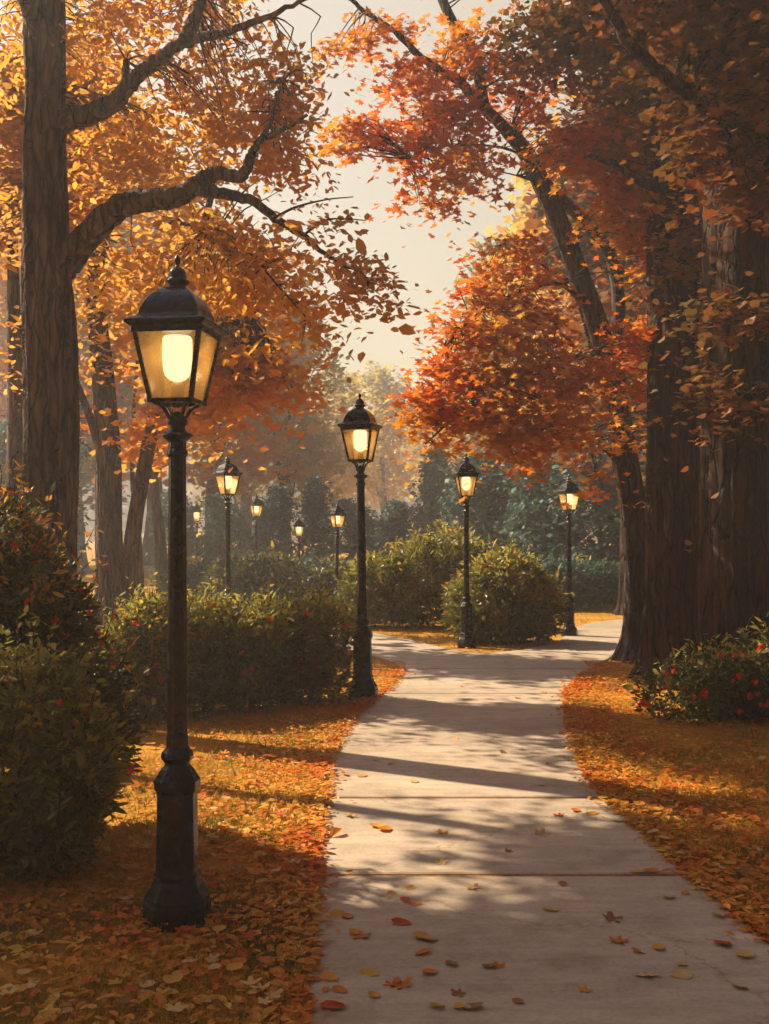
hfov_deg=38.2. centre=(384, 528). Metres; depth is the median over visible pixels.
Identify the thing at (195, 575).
distant shrub
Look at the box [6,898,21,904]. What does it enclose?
fallen leaf
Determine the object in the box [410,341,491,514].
park tree
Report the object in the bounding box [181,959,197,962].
fallen leaf
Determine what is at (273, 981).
fallen leaf
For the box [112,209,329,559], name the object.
park tree
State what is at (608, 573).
distant shrub
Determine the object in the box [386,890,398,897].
fallen leaf
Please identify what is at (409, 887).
fallen leaf
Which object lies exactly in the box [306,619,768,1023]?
path
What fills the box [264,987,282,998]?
fallen leaf
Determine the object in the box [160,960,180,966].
fallen leaf
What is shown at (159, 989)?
fallen leaf
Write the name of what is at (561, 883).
fallen leaf
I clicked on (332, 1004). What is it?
fallen leaf
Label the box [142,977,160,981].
fallen leaf
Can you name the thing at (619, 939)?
fallen leaf
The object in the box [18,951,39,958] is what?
fallen leaf
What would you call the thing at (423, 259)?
sky
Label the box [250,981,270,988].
fallen leaf
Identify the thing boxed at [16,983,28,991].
fallen leaf
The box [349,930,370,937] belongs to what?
fallen leaf
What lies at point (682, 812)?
fallen leaf
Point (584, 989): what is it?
fallen leaf
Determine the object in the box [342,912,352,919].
fallen leaf
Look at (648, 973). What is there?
fallen leaf
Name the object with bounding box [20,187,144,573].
park tree
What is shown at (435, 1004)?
fallen leaf
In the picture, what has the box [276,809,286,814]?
fallen leaf
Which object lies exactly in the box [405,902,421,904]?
fallen leaf
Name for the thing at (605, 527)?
evergreen tree
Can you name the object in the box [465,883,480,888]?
fallen leaf
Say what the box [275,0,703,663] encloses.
maple tree
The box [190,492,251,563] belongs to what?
evergreen tree
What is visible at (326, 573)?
distant shrub
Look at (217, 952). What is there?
fallen leaf
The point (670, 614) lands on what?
old tree
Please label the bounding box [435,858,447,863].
fallen leaf
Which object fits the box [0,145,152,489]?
park tree
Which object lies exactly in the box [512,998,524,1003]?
fallen leaf
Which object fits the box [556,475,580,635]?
street lamp
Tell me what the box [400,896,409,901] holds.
fallen leaf
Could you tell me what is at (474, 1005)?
fallen leaf
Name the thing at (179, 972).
fallen leaf
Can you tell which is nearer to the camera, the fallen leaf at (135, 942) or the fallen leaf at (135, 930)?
the fallen leaf at (135, 942)
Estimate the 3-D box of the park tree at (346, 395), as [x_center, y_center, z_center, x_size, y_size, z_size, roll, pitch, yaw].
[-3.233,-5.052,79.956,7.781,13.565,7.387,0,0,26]
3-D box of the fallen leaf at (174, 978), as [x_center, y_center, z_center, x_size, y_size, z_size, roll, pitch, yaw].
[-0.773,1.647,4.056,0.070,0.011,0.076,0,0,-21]
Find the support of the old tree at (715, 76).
on the ground at (596, 613)
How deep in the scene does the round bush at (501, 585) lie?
16.26 m
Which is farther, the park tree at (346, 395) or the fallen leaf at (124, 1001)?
the park tree at (346, 395)
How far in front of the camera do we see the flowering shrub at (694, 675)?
9.74 m
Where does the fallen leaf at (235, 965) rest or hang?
on the ground at (596, 613)
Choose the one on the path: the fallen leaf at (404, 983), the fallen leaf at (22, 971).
the fallen leaf at (404, 983)
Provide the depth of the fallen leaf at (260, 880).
5.23 m
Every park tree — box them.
[0,22,181,235]
[0,55,10,185]
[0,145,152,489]
[0,151,150,632]
[0,193,129,499]
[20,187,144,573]
[79,163,208,565]
[84,144,183,561]
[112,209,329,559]
[186,259,333,556]
[230,293,369,557]
[295,368,392,550]
[348,360,434,533]
[394,393,462,530]
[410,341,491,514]
[443,215,549,507]
[449,163,580,544]
[467,112,617,561]
[476,64,644,489]
[525,68,644,389]
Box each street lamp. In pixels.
[123,255,227,932]
[191,501,201,556]
[212,455,242,605]
[248,493,263,555]
[293,516,304,565]
[328,502,346,614]
[337,393,382,700]
[452,454,479,648]
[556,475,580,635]
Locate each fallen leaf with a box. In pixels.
[0,985,18,994]
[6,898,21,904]
[16,968,31,974]
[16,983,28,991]
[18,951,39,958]
[21,980,38,988]
[25,929,42,934]
[49,992,59,999]
[58,1006,75,1012]
[107,978,121,983]
[112,929,129,934]
[116,972,129,976]
[117,912,127,916]
[118,996,132,1006]
[120,895,133,898]
[124,985,137,992]
[127,927,144,933]
[128,940,143,944]
[135,792,145,797]
[137,990,155,997]
[139,980,154,986]
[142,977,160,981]
[150,987,169,994]
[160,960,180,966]
[162,988,177,993]
[163,975,183,982]
[165,999,188,1011]
[172,969,188,975]
[179,925,195,933]
[180,968,193,973]
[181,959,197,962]
[191,994,211,1001]
[202,953,219,961]
[208,963,220,969]
[212,925,225,930]
[213,950,224,956]
[226,962,242,970]
[227,828,238,830]
[230,865,244,871]
[231,1005,243,1008]
[237,949,249,957]
[239,976,261,984]
[241,930,258,938]
[247,988,263,993]
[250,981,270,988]
[254,850,266,856]
[256,878,265,882]
[257,956,274,961]
[258,996,271,1003]
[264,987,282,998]
[267,966,283,973]
[269,979,284,985]
[274,972,287,979]
[274,980,290,989]
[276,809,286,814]
[277,852,291,856]
[293,948,307,955]
[295,958,314,963]
[317,1000,345,1008]
[326,972,338,981]
[329,908,345,918]
[331,985,347,992]
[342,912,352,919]
[349,928,358,933]
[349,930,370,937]
[356,968,378,976]
[368,990,379,996]
[370,823,383,826]
[377,826,390,829]
[383,980,399,985]
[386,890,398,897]
[389,976,411,991]
[391,917,410,924]
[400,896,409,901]
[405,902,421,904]
[406,885,413,889]
[412,930,429,938]
[415,947,430,954]
[421,968,437,972]
[429,1002,444,1006]
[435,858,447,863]
[436,829,447,833]
[445,960,457,964]
[450,988,467,995]
[453,1002,465,1010]
[462,1002,483,1008]
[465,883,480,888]
[481,963,495,966]
[491,961,504,967]
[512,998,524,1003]
[534,828,549,835]
[542,905,558,910]
[557,881,566,885]
[577,985,592,993]
[583,811,596,814]
[602,911,623,921]
[609,936,628,942]
[635,971,658,975]
[643,868,658,871]
[648,829,658,834]
[652,943,664,950]
[669,969,697,978]
[679,810,688,814]
[714,940,731,944]
[723,860,735,863]
[724,899,738,904]
[734,949,754,956]
[735,867,752,874]
[736,887,751,891]
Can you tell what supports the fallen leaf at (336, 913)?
on the path
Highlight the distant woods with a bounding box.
[1,415,597,539]
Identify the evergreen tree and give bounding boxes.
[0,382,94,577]
[145,489,208,577]
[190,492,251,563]
[240,483,303,559]
[287,474,344,561]
[329,497,379,564]
[366,499,421,573]
[406,447,463,573]
[435,446,533,554]
[485,427,554,560]
[490,421,601,561]
[539,411,619,564]
[583,396,619,597]
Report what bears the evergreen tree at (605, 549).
on the ground at (596, 613)
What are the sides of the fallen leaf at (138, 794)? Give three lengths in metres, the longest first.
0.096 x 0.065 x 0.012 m
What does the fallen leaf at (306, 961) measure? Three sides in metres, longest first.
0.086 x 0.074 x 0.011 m
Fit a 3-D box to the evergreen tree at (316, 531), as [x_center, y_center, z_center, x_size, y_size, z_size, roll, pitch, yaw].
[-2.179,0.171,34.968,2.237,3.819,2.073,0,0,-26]
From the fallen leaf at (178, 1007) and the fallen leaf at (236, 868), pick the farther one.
the fallen leaf at (236, 868)
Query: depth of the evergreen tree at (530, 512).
26.52 m
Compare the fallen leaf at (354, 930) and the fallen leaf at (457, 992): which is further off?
the fallen leaf at (354, 930)
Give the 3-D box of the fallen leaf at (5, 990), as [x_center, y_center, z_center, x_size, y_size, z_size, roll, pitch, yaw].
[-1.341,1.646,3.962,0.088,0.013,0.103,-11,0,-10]
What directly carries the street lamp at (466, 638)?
on the ground at (596, 613)
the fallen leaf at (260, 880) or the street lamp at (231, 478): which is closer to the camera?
the fallen leaf at (260, 880)
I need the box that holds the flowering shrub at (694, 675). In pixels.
[622,611,768,724]
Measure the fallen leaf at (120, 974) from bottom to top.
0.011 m
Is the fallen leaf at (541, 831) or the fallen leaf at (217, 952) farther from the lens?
the fallen leaf at (541, 831)
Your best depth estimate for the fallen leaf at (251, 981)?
4.04 m
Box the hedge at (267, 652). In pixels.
[92,570,359,721]
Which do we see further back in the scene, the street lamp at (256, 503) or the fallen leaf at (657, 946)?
the street lamp at (256, 503)
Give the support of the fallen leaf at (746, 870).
on the ground at (596, 613)
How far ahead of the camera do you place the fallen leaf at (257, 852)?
5.66 m
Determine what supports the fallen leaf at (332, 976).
on the path
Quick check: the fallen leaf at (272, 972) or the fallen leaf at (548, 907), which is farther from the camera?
the fallen leaf at (548, 907)
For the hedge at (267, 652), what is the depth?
10.21 m
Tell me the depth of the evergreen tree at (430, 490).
37.70 m
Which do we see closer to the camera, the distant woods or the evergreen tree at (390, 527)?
the evergreen tree at (390, 527)
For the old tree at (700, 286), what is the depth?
15.40 m
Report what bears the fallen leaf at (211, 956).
on the ground at (596, 613)
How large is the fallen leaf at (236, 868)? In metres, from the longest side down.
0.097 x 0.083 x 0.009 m
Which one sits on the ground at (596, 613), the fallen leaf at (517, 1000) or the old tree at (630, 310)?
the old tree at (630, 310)
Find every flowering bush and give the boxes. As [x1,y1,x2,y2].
[0,444,156,802]
[0,605,133,892]
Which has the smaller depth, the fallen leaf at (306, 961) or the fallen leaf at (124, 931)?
the fallen leaf at (306, 961)
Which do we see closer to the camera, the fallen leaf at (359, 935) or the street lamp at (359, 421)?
the fallen leaf at (359, 935)
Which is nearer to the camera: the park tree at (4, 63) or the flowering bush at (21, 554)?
the flowering bush at (21, 554)
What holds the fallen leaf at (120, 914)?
on the ground at (596, 613)
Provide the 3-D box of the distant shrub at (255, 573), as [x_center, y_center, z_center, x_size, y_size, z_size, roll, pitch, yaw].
[-2.597,1.026,23.002,2.644,1.599,1.694,0,0,0]
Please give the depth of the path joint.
5.43 m
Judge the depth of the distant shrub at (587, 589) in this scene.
23.20 m
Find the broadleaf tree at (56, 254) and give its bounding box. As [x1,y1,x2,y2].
[0,0,421,689]
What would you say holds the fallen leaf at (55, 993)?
on the ground at (596, 613)
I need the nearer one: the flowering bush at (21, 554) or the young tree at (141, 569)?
the flowering bush at (21, 554)
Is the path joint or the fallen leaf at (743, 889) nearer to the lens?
the fallen leaf at (743, 889)
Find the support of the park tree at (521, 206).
on the ground at (596, 613)
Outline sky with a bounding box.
[0,0,607,536]
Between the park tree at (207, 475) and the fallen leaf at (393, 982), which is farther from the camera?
the park tree at (207, 475)
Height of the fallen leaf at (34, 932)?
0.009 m
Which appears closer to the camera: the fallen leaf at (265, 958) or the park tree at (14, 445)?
the fallen leaf at (265, 958)
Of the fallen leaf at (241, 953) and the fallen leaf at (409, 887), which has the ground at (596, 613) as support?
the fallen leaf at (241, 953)
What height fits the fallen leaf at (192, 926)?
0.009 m
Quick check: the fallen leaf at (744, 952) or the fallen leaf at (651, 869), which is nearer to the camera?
the fallen leaf at (744, 952)
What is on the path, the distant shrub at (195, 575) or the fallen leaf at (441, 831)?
the fallen leaf at (441, 831)
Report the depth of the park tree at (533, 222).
23.97 m
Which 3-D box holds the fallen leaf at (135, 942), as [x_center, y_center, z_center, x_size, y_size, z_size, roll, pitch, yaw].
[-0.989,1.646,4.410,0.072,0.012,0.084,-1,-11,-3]
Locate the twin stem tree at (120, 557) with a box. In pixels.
[0,49,346,639]
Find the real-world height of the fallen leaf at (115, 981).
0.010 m
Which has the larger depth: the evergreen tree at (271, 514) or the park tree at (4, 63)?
the evergreen tree at (271, 514)
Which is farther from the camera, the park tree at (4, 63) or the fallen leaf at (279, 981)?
the park tree at (4, 63)
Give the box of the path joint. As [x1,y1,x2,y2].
[326,798,681,875]
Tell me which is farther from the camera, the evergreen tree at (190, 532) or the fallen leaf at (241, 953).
the evergreen tree at (190, 532)
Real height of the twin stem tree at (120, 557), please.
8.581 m
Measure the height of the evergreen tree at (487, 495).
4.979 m
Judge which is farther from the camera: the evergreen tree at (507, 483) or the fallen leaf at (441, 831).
the evergreen tree at (507, 483)
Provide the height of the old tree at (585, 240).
12.274 m
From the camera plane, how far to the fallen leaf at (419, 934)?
4.59 m
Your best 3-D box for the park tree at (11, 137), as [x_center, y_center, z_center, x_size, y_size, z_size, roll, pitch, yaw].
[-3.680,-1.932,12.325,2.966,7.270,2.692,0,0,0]
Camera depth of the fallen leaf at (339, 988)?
4.05 m
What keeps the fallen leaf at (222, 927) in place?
on the ground at (596, 613)
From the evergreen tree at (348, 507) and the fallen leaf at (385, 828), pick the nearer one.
the fallen leaf at (385, 828)
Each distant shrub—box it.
[154,556,247,605]
[197,541,316,608]
[266,548,349,596]
[294,556,379,607]
[519,551,601,609]
[563,554,618,607]
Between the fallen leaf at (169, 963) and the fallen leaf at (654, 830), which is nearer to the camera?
the fallen leaf at (169, 963)
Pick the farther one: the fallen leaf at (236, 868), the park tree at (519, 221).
the park tree at (519, 221)
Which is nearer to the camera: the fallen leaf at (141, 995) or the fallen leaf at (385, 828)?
the fallen leaf at (141, 995)
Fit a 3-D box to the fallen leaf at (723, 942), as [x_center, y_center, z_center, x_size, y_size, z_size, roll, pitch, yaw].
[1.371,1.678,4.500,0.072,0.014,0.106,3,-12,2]
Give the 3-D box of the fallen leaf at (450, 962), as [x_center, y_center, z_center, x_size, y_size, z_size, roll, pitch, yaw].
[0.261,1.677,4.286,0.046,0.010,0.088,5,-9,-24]
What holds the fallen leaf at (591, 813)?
on the path
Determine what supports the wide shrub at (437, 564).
on the ground at (596, 613)
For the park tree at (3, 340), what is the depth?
38.91 m
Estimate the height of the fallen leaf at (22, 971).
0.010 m
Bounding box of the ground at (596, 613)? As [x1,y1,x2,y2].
[0,537,768,1023]
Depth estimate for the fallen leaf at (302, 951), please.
4.34 m
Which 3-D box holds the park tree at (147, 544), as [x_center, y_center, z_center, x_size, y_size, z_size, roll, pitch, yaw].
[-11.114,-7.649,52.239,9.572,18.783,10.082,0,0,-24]
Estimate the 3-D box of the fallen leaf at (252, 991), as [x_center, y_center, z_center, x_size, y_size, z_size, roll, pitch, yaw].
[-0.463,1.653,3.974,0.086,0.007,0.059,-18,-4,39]
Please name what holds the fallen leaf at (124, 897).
on the ground at (596, 613)
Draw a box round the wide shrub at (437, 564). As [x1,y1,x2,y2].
[332,519,486,627]
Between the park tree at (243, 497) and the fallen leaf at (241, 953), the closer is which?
the fallen leaf at (241, 953)
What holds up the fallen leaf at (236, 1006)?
on the ground at (596, 613)
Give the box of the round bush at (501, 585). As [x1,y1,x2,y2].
[439,534,574,644]
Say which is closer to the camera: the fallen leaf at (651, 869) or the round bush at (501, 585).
the fallen leaf at (651, 869)
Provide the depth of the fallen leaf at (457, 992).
4.02 m
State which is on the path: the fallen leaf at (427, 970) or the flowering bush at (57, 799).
the fallen leaf at (427, 970)
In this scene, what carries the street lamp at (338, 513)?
on the ground at (596, 613)
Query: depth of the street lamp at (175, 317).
4.75 m
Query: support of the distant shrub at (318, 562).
on the ground at (596, 613)
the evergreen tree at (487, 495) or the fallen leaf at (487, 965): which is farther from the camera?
the evergreen tree at (487, 495)
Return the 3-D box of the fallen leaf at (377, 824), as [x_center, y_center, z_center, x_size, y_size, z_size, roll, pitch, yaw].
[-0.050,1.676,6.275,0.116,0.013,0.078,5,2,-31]
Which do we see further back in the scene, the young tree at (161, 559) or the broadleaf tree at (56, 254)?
the young tree at (161, 559)
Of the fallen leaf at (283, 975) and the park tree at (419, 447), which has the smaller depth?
the fallen leaf at (283, 975)
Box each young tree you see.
[85,291,148,614]
[138,298,218,599]
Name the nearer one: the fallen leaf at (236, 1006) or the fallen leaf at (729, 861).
the fallen leaf at (236, 1006)
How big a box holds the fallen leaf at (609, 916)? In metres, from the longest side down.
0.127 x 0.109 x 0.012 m
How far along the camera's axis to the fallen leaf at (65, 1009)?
3.84 m
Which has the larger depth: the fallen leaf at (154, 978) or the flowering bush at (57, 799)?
the flowering bush at (57, 799)
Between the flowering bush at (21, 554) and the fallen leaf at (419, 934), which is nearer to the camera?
the fallen leaf at (419, 934)
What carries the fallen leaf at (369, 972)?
on the path
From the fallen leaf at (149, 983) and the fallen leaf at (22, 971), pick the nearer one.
the fallen leaf at (149, 983)
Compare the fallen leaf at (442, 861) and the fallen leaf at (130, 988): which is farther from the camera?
the fallen leaf at (442, 861)
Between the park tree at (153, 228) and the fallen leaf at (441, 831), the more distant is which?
the park tree at (153, 228)
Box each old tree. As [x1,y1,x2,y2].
[468,0,702,678]
[522,77,646,615]
[584,0,768,712]
[599,262,646,485]
[614,69,703,420]
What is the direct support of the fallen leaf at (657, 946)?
on the path
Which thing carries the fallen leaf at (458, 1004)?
on the path
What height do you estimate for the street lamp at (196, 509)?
2.453 m
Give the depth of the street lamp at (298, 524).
23.78 m
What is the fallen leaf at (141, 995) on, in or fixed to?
on the ground at (596, 613)
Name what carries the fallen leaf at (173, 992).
on the ground at (596, 613)
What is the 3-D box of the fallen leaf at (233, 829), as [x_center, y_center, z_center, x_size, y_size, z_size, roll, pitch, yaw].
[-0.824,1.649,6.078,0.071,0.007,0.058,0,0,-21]
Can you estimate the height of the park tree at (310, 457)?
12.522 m
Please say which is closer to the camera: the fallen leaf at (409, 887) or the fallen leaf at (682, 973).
the fallen leaf at (682, 973)
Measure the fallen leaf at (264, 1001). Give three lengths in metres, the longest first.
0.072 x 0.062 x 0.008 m
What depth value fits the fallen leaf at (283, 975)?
4.09 m
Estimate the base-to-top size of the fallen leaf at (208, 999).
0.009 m
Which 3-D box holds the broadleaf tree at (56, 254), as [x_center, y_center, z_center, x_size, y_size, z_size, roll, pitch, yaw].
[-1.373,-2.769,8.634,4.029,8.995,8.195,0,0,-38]
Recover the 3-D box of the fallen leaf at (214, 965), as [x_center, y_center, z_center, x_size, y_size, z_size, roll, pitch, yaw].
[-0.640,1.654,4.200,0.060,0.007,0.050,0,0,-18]
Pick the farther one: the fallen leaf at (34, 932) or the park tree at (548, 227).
the park tree at (548, 227)
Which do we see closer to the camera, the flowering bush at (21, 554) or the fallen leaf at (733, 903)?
the fallen leaf at (733, 903)
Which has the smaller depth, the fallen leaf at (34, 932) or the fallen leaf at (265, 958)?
the fallen leaf at (265, 958)
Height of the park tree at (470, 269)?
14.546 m
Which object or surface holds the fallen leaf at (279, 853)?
on the ground at (596, 613)
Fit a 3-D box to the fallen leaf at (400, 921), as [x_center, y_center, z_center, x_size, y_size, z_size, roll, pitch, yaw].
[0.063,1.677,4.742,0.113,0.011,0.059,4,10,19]
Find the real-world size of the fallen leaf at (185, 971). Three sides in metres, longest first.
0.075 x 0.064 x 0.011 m
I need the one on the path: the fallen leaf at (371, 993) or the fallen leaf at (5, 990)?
the fallen leaf at (371, 993)
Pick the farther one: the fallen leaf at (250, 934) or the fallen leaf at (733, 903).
the fallen leaf at (733, 903)
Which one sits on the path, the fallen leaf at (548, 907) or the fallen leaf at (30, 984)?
the fallen leaf at (548, 907)
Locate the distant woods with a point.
(89, 527)
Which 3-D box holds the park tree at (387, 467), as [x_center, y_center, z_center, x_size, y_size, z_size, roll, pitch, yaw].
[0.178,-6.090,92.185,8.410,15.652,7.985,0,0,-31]
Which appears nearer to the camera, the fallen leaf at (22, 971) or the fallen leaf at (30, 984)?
the fallen leaf at (30, 984)
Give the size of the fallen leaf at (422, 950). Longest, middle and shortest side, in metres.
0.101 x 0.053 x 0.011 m

